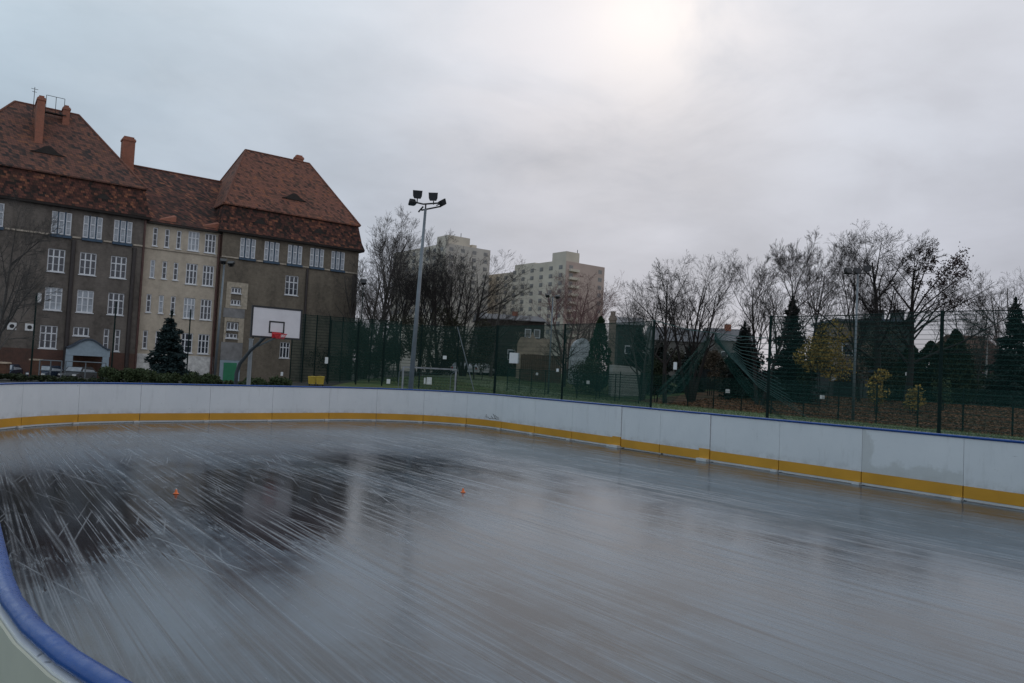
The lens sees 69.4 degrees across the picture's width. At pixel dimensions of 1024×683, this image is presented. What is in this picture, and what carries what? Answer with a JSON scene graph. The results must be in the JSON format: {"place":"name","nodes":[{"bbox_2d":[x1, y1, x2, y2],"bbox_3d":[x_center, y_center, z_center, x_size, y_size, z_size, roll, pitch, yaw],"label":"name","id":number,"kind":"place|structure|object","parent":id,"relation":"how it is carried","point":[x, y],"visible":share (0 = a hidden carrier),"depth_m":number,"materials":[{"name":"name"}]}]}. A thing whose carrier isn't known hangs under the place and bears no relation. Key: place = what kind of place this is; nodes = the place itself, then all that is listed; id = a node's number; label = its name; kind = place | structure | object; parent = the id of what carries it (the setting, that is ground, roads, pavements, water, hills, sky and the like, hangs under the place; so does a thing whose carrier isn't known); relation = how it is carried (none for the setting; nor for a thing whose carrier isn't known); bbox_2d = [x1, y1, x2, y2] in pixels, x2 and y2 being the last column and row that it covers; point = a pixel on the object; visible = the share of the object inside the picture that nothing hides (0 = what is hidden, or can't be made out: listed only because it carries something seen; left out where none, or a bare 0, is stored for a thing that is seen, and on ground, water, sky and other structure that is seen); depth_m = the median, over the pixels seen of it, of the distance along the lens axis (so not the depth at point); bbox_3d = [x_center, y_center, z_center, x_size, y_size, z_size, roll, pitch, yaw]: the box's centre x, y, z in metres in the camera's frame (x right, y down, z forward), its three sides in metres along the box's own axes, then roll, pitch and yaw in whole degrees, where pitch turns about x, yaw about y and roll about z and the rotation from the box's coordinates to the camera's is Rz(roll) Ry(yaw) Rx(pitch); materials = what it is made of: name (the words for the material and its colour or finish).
{"place":"outdoors","nodes":[
{"label":"outdoors","id":0,"kind":"place"},
{"bbox_2d":[0,88,364,382],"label":"school building","id":1,"kind":"structure","parent":0,"point":[146,249],"depth_m":81.53,"materials":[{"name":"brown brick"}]},
{"bbox_2d":[38,325,57,349],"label":"window","id":2,"kind":"structure","parent":1,"relation":"in","point":[51,331],"depth_m":74.30,"materials":[{"name":"white glass"}]},
{"bbox_2d":[43,287,62,311],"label":"window","id":3,"kind":"structure","parent":1,"relation":"in","point":[50,305],"depth_m":74.53,"materials":[{"name":"white glass"}]},
{"bbox_2d":[46,248,65,272],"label":"window","id":4,"kind":"structure","parent":1,"relation":"in","point":[56,257],"depth_m":74.64,"materials":[{"name":"white paint"}]},
{"bbox_2d":[75,290,93,313],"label":"window","id":5,"kind":"structure","parent":1,"relation":"in","point":[85,298],"depth_m":76.19,"materials":[{"name":"white glass"}]},
{"bbox_2d":[78,252,96,276],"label":"window","id":6,"kind":"structure","parent":1,"relation":"in","point":[87,266],"depth_m":76.34,"materials":[{"name":"white paint"}]},
{"bbox_2d":[106,292,123,315],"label":"window","id":7,"kind":"structure","parent":1,"relation":"in","point":[112,297],"depth_m":77.84,"materials":[{"name":"white paint"}]},
{"bbox_2d":[109,256,126,279],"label":"window","id":8,"kind":"structure","parent":1,"relation":"in","point":[117,268],"depth_m":78.05,"materials":[{"name":"white paint"}]},
{"bbox_2d":[182,297,194,319],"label":"window","id":9,"kind":"structure","parent":1,"relation":"in","point":[189,303],"depth_m":82.78,"materials":[{"name":"white glass"}]},
{"bbox_2d":[185,263,197,285],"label":"window","id":10,"kind":"structure","parent":1,"relation":"in","point":[191,269],"depth_m":82.96,"materials":[{"name":"white paint"}]},
{"bbox_2d":[199,299,211,320],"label":"window","id":11,"kind":"structure","parent":1,"relation":"in","point":[205,308],"depth_m":83.86,"materials":[{"name":"white glass"}]},
{"bbox_2d":[201,265,213,286],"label":"window","id":12,"kind":"structure","parent":1,"relation":"in","point":[208,271],"depth_m":83.98,"materials":[{"name":"white paint"}]},
{"bbox_2d":[284,275,297,296],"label":"window","id":13,"kind":"structure","parent":1,"relation":"in","point":[291,282],"depth_m":89.25,"materials":[{"name":"white paint"}]},
{"bbox_2d":[359,377,648,398],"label":"grass bank","id":14,"kind":"structure","parent":0,"point":[511,393],"depth_m":68.70,"materials":[{"name":"green plant"}]},
{"bbox_2d":[506,368,639,402],"bbox_3d":[5.279,3.759,63.224,14.156,2.400,1.594,1,-3,42],"label":"fence","id":15,"kind":"object","parent":14,"relation":"on","point":[577,377],"visible":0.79,"depth_m":63.80,"materials":[{"name":"teal"}]},
{"bbox_2d":[0,361,1023,508],"bbox_3d":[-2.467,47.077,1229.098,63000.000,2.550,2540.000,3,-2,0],"label":"ground","id":16,"kind":"structure","parent":0,"point":[360,383],"depth_m":60.92,"materials":[{"name":"green plant"}]},
{"bbox_2d":[0,191,65,348],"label":"bare tree","id":17,"kind":"object","parent":16,"relation":"on","point":[4,307],"visible":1,"depth_m":27.05,"materials":[{"name":"brown plant"}]},
{"bbox_2d":[29,375,73,381],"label":"shrub","id":18,"kind":"object","parent":16,"relation":"on","point":[44,378],"visible":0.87,"depth_m":43.57,"materials":[{"name":"green plant"}]},
{"bbox_2d":[57,366,96,377],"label":"parked car","id":19,"kind":"object","parent":16,"relation":"on","point":[79,374],"visible":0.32,"depth_m":71.14,"materials":[{"name":"grey paint"}]},
{"bbox_2d":[97,366,123,381],"bbox_3d":[-26.961,2.203,49.881,2.241,1.099,2.088,3,-2,0],"label":"shrub","id":20,"kind":"object","parent":16,"relation":"on","point":[112,374],"visible":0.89,"depth_m":49.24,"materials":[{"name":"green plant"}]},
{"bbox_2d":[122,367,155,382],"bbox_3d":[-25.075,2.286,49.788,2.290,1.115,1.832,3,-2,0],"label":"shrub","id":21,"kind":"object","parent":16,"relation":"on","point":[135,375],"visible":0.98,"depth_m":49.24,"materials":[{"name":"green plant"}]},
{"bbox_2d":[30,294,253,375],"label":"posts","id":22,"kind":"object","parent":16,"relation":"on","point":[113,338],"visible":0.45,"depth_m":54.94,"materials":[{"name":"metal"}]},
{"bbox_2d":[149,371,180,383],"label":"shrub","id":23,"kind":"object","parent":16,"relation":"on","point":[168,377],"visible":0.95,"depth_m":49.42,"materials":[{"name":"green plant"}]},
{"bbox_2d":[144,310,200,380],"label":"spruce tree","id":24,"kind":"object","parent":16,"relation":"on","point":[171,347],"visible":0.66,"depth_m":60.32,"materials":[{"name":"green plant"}]},
{"bbox_2d":[181,371,219,383],"bbox_3d":[-20.908,2.532,49.797,2.532,1.057,1.762,4,-2,-24],"label":"shrub","id":25,"kind":"object","parent":16,"relation":"on","point":[195,378],"visible":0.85,"depth_m":49.42,"materials":[{"name":"green plant"}]},
{"bbox_2d":[213,258,234,375],"bbox_3d":[-21.449,-1.472,54.968,1.140,9.445,0.607,3,-2,0],"label":"floodlight mast","id":26,"kind":"object","parent":16,"relation":"on","point":[229,263],"visible":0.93,"depth_m":55.00,"materials":[{"name":"metal"}]},
{"bbox_2d":[234,305,302,384],"bbox_3d":[-9.127,0.755,26.171,2.754,3.988,1.471,2,-2,14],"label":"basketball stand","id":27,"kind":"object","parent":16,"relation":"on","point":[275,322],"visible":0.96,"depth_m":26.06,"materials":[{"name":"white metal"}]},
{"bbox_2d":[289,314,401,382],"bbox_3d":[-14.402,0.882,64.488,9.354,6.024,0.140,4,-2,-19],"label":"fence","id":28,"kind":"object","parent":16,"relation":"on","point":[315,349],"visible":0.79,"depth_m":64.35,"materials":[{"name":"teal"}]},
{"bbox_2d":[345,320,376,379],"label":"thicket","id":29,"kind":"object","parent":16,"relation":"on","point":[365,343],"visible":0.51,"depth_m":75.43,"materials":[{"name":"plant"}]},
{"bbox_2d":[309,256,414,378],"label":"bare tree","id":30,"kind":"object","parent":16,"relation":"on","point":[356,300],"visible":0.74,"depth_m":90.90,"materials":[{"name":"brown plant"}]},
{"bbox_2d":[350,206,425,377],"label":"bare tree","id":31,"kind":"object","parent":16,"relation":"on","point":[395,260],"visible":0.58,"depth_m":95.08,"materials":[{"name":"brown plant"}]},
{"bbox_2d":[348,217,431,376],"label":"bare tree","id":32,"kind":"object","parent":16,"relation":"on","point":[381,244],"visible":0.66,"depth_m":93.00,"materials":[{"name":"brown plant"}]},
{"bbox_2d":[373,314,410,375],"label":"thicket","id":33,"kind":"object","parent":16,"relation":"on","point":[386,348],"visible":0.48,"depth_m":78.48,"materials":[{"name":"plant"}]},
{"bbox_2d":[304,339,515,376],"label":"hedge","id":34,"kind":"object","parent":16,"relation":"on","point":[345,360],"visible":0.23,"depth_m":91.17,"materials":[{"name":"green plant"}]},
{"bbox_2d":[327,320,496,393],"bbox_3d":[-7.915,1.349,60.065,14.391,5.600,2.062,2,-2,15],"label":"ball stop net","id":35,"kind":"object","parent":16,"relation":"on","point":[420,348],"visible":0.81,"depth_m":61.00,"materials":[{"name":"teal"}]},
{"bbox_2d":[369,257,468,375],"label":"bare tree","id":36,"kind":"object","parent":16,"relation":"on","point":[405,306],"visible":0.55,"depth_m":81.25,"materials":[{"name":"brown plant"}]},
{"bbox_2d":[399,315,440,374],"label":"thicket","id":37,"kind":"object","parent":16,"relation":"on","point":[426,341],"visible":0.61,"depth_m":75.63,"materials":[{"name":"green plant"}]},
{"bbox_2d":[398,366,456,390],"bbox_3d":[-4.950,2.544,42.979,3.214,2.079,1.059,4,-2,-22],"label":"football goal","id":38,"kind":"object","parent":16,"relation":"on","point":[443,369],"visible":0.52,"depth_m":42.93,"materials":[{"name":"grey paint"}]},
{"bbox_2d":[408,190,446,388],"bbox_3d":[-3.795,-1.488,30.984,1.632,9.578,0.710,3,-2,0],"label":"floodlight mast","id":39,"kind":"object","parent":16,"relation":"on","point":[417,195],"visible":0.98,"depth_m":30.77,"materials":[{"name":"metal"}]},
{"bbox_2d":[387,235,489,371],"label":"apartment tower","id":40,"kind":"structure","parent":16,"relation":"on","point":[478,254],"depth_m":272.99,"materials":[{"name":"beige concrete"}]},
{"bbox_2d":[415,230,461,374],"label":"bare tree","id":41,"kind":"object","parent":16,"relation":"on","point":[425,254],"visible":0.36,"depth_m":92.82,"materials":[{"name":"brown plant"}]},
{"bbox_2d":[381,240,499,374],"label":"bare tree","id":42,"kind":"object","parent":16,"relation":"on","point":[444,284],"visible":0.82,"depth_m":79.17,"materials":[{"name":"brown plant"}]},
{"bbox_2d":[428,304,468,375],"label":"thicket","id":43,"kind":"object","parent":16,"relation":"on","point":[451,340],"visible":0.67,"depth_m":78.85,"materials":[{"name":"plant"}]},
{"bbox_2d":[391,245,532,374],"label":"bare tree","id":44,"kind":"object","parent":16,"relation":"on","point":[461,364],"visible":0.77,"depth_m":79.65,"materials":[{"name":"brown plant"}]},
{"bbox_2d":[460,318,496,379],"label":"thicket","id":45,"kind":"object","parent":16,"relation":"on","point":[477,347],"visible":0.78,"depth_m":75.68,"materials":[{"name":"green plant"}]},
{"bbox_2d":[467,273,532,376],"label":"bare tree","id":46,"kind":"object","parent":16,"relation":"on","point":[505,327],"visible":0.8,"depth_m":83.76,"materials":[{"name":"brown plant"}]},
{"bbox_2d":[472,311,546,376],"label":"house","id":47,"kind":"structure","parent":16,"relation":"on","point":[537,320],"depth_m":92.64,"materials":[{"name":"brick"}]},
{"bbox_2d":[0,420,1023,509],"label":"rink slab","id":48,"kind":"structure","parent":16,"relation":"on","point":[624,448],"depth_m":17.28,"materials":[{"name":"concrete"}]},
{"bbox_2d":[0,420,1023,682],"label":"ice","id":49,"kind":"structure","parent":48,"relation":"on","point":[322,552],"depth_m":7.37,"materials":[{"name":"grey ice"}]},
{"bbox_2d":[0,382,1023,682],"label":"rink boards","id":50,"kind":"object","parent":48,"relation":"on","point":[34,648],"visible":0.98,"depth_m":17.24,"materials":[{"name":"white plastic"}]},
{"bbox_2d":[520,354,561,382],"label":"timber fence","id":51,"kind":"object","parent":16,"relation":"on","point":[537,366],"visible":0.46,"depth_m":80.96,"materials":[{"name":"brown wood"}]},
{"bbox_2d":[487,250,604,372],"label":"apartment tower","id":52,"kind":"structure","parent":16,"relation":"on","point":[568,265],"depth_m":258.56,"materials":[{"name":"beige concrete"}]},
{"bbox_2d":[539,321,595,385],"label":"bare tree","id":53,"kind":"object","parent":16,"relation":"on","point":[566,358],"visible":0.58,"depth_m":77.19,"materials":[{"name":"brown plant"}]},
{"bbox_2d":[494,320,655,409],"bbox_3d":[3.697,1.579,50.401,0.548,5.650,16.542,4,-3,-35],"label":"ball stop net","id":54,"kind":"object","parent":16,"relation":"on","point":[564,360],"visible":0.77,"depth_m":49.73,"materials":[{"name":"teal"}]},
{"bbox_2d":[526,270,632,377],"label":"bare tree","id":55,"kind":"object","parent":16,"relation":"on","point":[566,297],"visible":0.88,"depth_m":95.26,"materials":[{"name":"brown plant"}]},
{"bbox_2d":[568,339,591,383],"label":"tarpaulin shelter","id":56,"kind":"object","parent":16,"relation":"on","point":[578,349],"visible":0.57,"depth_m":82.04,"materials":[{"name":"grey fabric"}]},
{"bbox_2d":[565,358,607,393],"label":"shrub","id":57,"kind":"object","parent":16,"relation":"on","point":[588,367],"visible":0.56,"depth_m":71.28,"materials":[{"name":"green plant"}]},
{"bbox_2d":[558,285,618,348],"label":"bare tree","id":58,"kind":"object","parent":16,"relation":"on","point":[584,316],"visible":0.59,"depth_m":102.28,"materials":[{"name":"brown plant"}]},
{"bbox_2d":[585,316,611,387],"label":"cypress tree","id":59,"kind":"object","parent":16,"relation":"on","point":[600,320],"visible":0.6,"depth_m":75.57,"materials":[{"name":"green plant"}]},
{"bbox_2d":[608,365,640,396],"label":"pale shed","id":60,"kind":"structure","parent":16,"relation":"on","point":[622,370],"depth_m":69.95,"materials":[{"name":"paint"}]},
{"bbox_2d":[614,317,644,364],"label":"dark house","id":61,"kind":"structure","parent":16,"relation":"on","point":[621,347],"depth_m":88.04,"materials":[{"name":"white paint"}]},
{"bbox_2d":[624,325,648,382],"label":"spruce tree","id":62,"kind":"object","parent":16,"relation":"on","point":[637,355],"visible":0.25,"depth_m":74.68,"materials":[{"name":"green plant"}]},
{"bbox_2d":[597,278,690,399],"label":"bare tree","id":63,"kind":"object","parent":16,"relation":"on","point":[632,335],"visible":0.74,"depth_m":65.77,"materials":[{"name":"brown plant"}]},
{"bbox_2d":[645,358,668,401],"bbox_3d":[12.451,3.282,63.965,2.104,3.998,2.524,3,-2,0],"label":"shrub","id":64,"kind":"object","parent":16,"relation":"on","point":[658,370],"visible":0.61,"depth_m":63.71,"materials":[{"name":"green plant"}]},
{"bbox_2d":[640,335,679,395],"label":"spruce tree","id":65,"kind":"object","parent":16,"relation":"on","point":[659,353],"visible":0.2,"depth_m":71.53,"materials":[{"name":"green plant"}]},
{"bbox_2d":[612,254,714,402],"bbox_3d":[12.632,-1.438,62.849,9.443,13.592,7.056,4,-2,-26],"label":"bare tree","id":66,"kind":"object","parent":16,"relation":"on","point":[664,362],"visible":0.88,"depth_m":62.56,"materials":[{"name":"brown plant"}]},
{"bbox_2d":[643,326,705,382],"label":"house","id":67,"kind":"structure","parent":16,"relation":"on","point":[700,346],"depth_m":125.49,"materials":[{"name":"white paint"}]},
{"bbox_2d":[673,345,705,392],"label":"spruce tree","id":68,"kind":"object","parent":16,"relation":"on","point":[685,361],"visible":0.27,"depth_m":71.55,"materials":[{"name":"green plant"}]},
{"bbox_2d":[617,347,766,387],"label":"hedge","id":69,"kind":"object","parent":16,"relation":"on","point":[682,356],"visible":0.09,"depth_m":75.48,"materials":[{"name":"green plant"}]},
{"bbox_2d":[642,252,754,401],"bbox_3d":[15.525,-1.307,64.415,9.510,13.346,10.853,4,-2,-25],"label":"bare tree","id":70,"kind":"object","parent":16,"relation":"on","point":[708,337],"visible":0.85,"depth_m":63.51,"materials":[{"name":"brown plant"}]},
{"bbox_2d":[704,350,722,394],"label":"shrub","id":71,"kind":"object","parent":16,"relation":"on","point":[712,356],"visible":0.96,"depth_m":67.70,"materials":[{"name":"beige plant"}]},
{"bbox_2d":[700,324,756,366],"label":"house","id":72,"kind":"structure","parent":16,"relation":"on","point":[731,332],"depth_m":121.48,"materials":[{"name":"brick"}]},
{"bbox_2d":[716,321,764,398],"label":"spruce tree","id":73,"kind":"object","parent":16,"relation":"on","point":[738,371],"visible":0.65,"depth_m":65.48,"materials":[{"name":"green plant"}]},
{"bbox_2d":[719,228,851,404],"bbox_3d":[21.454,-1.920,60.226,8.255,14.606,11.447,4,-2,-28],"label":"bare tree","id":74,"kind":"object","parent":16,"relation":"on","point":[762,312],"visible":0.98,"depth_m":59.72,"materials":[{"name":"brown plant"}]},
{"bbox_2d":[750,295,827,403],"bbox_3d":[23.353,0.797,61.833,6.026,9.425,5.825,3,-2,0],"label":"spruce tree","id":75,"kind":"object","parent":16,"relation":"on","point":[785,366],"visible":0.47,"depth_m":61.41,"materials":[{"name":"green plant"}]},
{"bbox_2d":[557,397,1023,440],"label":"grass","id":76,"kind":"structure","parent":16,"relation":"on","point":[709,410],"depth_m":48.62,"materials":[{"name":"green plant"}]},
{"bbox_2d":[748,238,858,375],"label":"bare tree","id":77,"kind":"object","parent":16,"relation":"on","point":[775,259],"visible":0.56,"depth_m":65.85,"materials":[{"name":"brown plant"}]},
{"bbox_2d":[792,351,818,400],"bbox_3d":[23.832,2.771,59.912,2.137,4.554,2.326,3,-2,0],"label":"shrub","id":78,"kind":"object","parent":16,"relation":"on","point":[808,374],"visible":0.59,"depth_m":59.59,"materials":[{"name":"green plant"}]},
{"bbox_2d":[599,372,1023,435],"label":"fence","id":79,"kind":"object","parent":16,"relation":"on","point":[838,389],"visible":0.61,"depth_m":48.83,"materials":[{"name":"teal"}]},
{"bbox_2d":[792,319,856,405],"bbox_3d":[24.386,1.682,57.856,4.600,6.860,4.939,3,-2,0],"label":"yellow shrub","id":80,"kind":"object","parent":16,"relation":"on","point":[813,349],"visible":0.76,"depth_m":57.43,"materials":[{"name":"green plant"}]},
{"bbox_2d":[811,319,860,368],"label":"tan house","id":81,"kind":"structure","parent":16,"relation":"on","point":[844,350],"depth_m":76.01,"materials":[{"name":"white paint"}]},
{"bbox_2d":[657,395,1023,436],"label":"fallen leaves","id":82,"kind":"object","parent":16,"relation":"on","point":[864,409],"visible":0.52,"depth_m":53.10,"materials":[{"name":"plant"}]},
{"bbox_2d":[811,368,872,396],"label":"garage","id":83,"kind":"structure","parent":16,"relation":"on","point":[837,384],"depth_m":67.54,"materials":[{"name":"grey concrete"}]},
{"bbox_2d":[816,229,889,399],"bbox_3d":[28.243,-2.377,60.901,5.811,14.780,8.059,1,-3,44],"label":"bare tree","id":84,"kind":"object","parent":16,"relation":"on","point":[854,295],"visible":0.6,"depth_m":60.15,"materials":[{"name":"brown plant"}]},
{"bbox_2d":[843,265,870,419],"bbox_3d":[22.774,0.115,49.171,1.750,10.466,0.495,3,-2,0],"label":"floodlight mast","id":85,"kind":"object","parent":16,"relation":"on","point":[857,271],"visible":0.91,"depth_m":49.12,"materials":[{"name":"metal"}]},
{"bbox_2d":[865,368,891,410],"bbox_3d":[26.311,3.559,52.933,1.763,3.296,1.952,3,-2,0],"label":"yellow shrub","id":86,"kind":"object","parent":16,"relation":"on","point":[881,382],"visible":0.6,"depth_m":52.97,"materials":[{"name":"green plant"}]},
{"bbox_2d":[858,324,904,389],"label":"shrub","id":87,"kind":"object","parent":16,"relation":"on","point":[884,359],"visible":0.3,"depth_m":69.36,"materials":[{"name":"green plant"}]},
{"bbox_2d":[784,221,979,403],"bbox_3d":[27.958,-2.622,57.390,13.803,15.107,11.996,3,-2,11],"label":"bare tree","id":88,"kind":"object","parent":16,"relation":"on","point":[874,280],"visible":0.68,"depth_m":57.50,"materials":[{"name":"brown plant"}]},
{"bbox_2d":[859,319,915,395],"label":"dark block","id":89,"kind":"structure","parent":16,"relation":"on","point":[895,336],"depth_m":73.85,"materials":[{"name":"stone"}]},
{"bbox_2d":[869,373,914,400],"bbox_3d":[30.961,3.710,59.946,4.094,2.414,2.803,3,-2,0],"label":"shrub","id":90,"kind":"object","parent":16,"relation":"on","point":[894,383],"visible":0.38,"depth_m":59.34,"materials":[{"name":"green plant"}]},
{"bbox_2d":[766,309,1023,439],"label":"ball stop fence","id":91,"kind":"object","parent":16,"relation":"on","point":[940,368],"visible":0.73,"depth_m":31.64,"materials":[{"name":"teal"}]},
{"bbox_2d":[653,320,807,417],"bbox_3d":[11.140,1.321,39.978,1.598,5.176,9.403,5,-3,-43],"label":"sagging net","id":92,"kind":"object","parent":91,"relation":"hanging from","point":[722,345],"visible":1,"depth_m":38.98,"materials":[{"name":"teal"}]},
{"bbox_2d":[891,345,932,398],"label":"thuja tree","id":93,"kind":"object","parent":16,"relation":"on","point":[903,364],"visible":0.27,"depth_m":60.55,"materials":[{"name":"green plant"}]},
{"bbox_2d":[828,231,1014,405],"bbox_3d":[30.316,-1.546,54.886,13.646,13.094,10.197,3,-2,0],"label":"bare tree","id":94,"kind":"object","parent":16,"relation":"on","point":[919,251],"visible":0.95,"depth_m":55.04,"materials":[{"name":"brown plant"}]},
{"bbox_2d":[913,340,956,402],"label":"thuja tree","id":95,"kind":"object","parent":16,"relation":"on","point":[927,361],"visible":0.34,"depth_m":59.36,"materials":[{"name":"green plant"}]},
{"bbox_2d":[931,328,978,404],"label":"thuja tree","id":96,"kind":"object","parent":16,"relation":"on","point":[958,366],"visible":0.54,"depth_m":57.32,"materials":[{"name":"green plant"}]},
{"bbox_2d":[925,273,1013,403],"bbox_3d":[35.676,-0.365,58.053,4.574,10.948,6.342,4,-2,-30],"label":"bare tree","id":97,"kind":"object","parent":16,"relation":"on","point":[978,327],"visible":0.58,"depth_m":57.48,"materials":[{"name":"brown plant"}]},
{"bbox_2d":[928,341,1023,402],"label":"hedge","id":98,"kind":"object","parent":16,"relation":"on","point":[982,367],"visible":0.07,"depth_m":66.32,"materials":[{"name":"green plant"}]},
{"bbox_2d":[941,265,1023,358],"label":"bare tree","id":99,"kind":"object","parent":16,"relation":"on","point":[1007,298],"visible":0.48,"depth_m":70.38,"materials":[{"name":"brown plant"}]},
{"bbox_2d":[973,316,1002,403],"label":"birch tree","id":100,"kind":"object","parent":16,"relation":"on","point":[991,347],"visible":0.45,"depth_m":62.67,"materials":[{"name":"white plant"}]},
{"bbox_2d":[977,296,1023,408],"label":"spruce tree","id":101,"kind":"object","parent":16,"relation":"on","point":[1015,305],"visible":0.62,"depth_m":55.81,"materials":[{"name":"green plant"}]},
{"bbox_2d":[0,0,1023,370],"label":"sky","id":102,"kind":"structure","parent":0,"point":[626,135],"materials":[{"name":"grey"}]},
{"bbox_2d":[516,332,549,378],"bbox_3d":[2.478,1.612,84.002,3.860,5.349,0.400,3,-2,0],"label":"house","id":103,"kind":"structure","parent":0,"point":[527,345],"depth_m":83.83,"materials":[{"name":"beige paint"}]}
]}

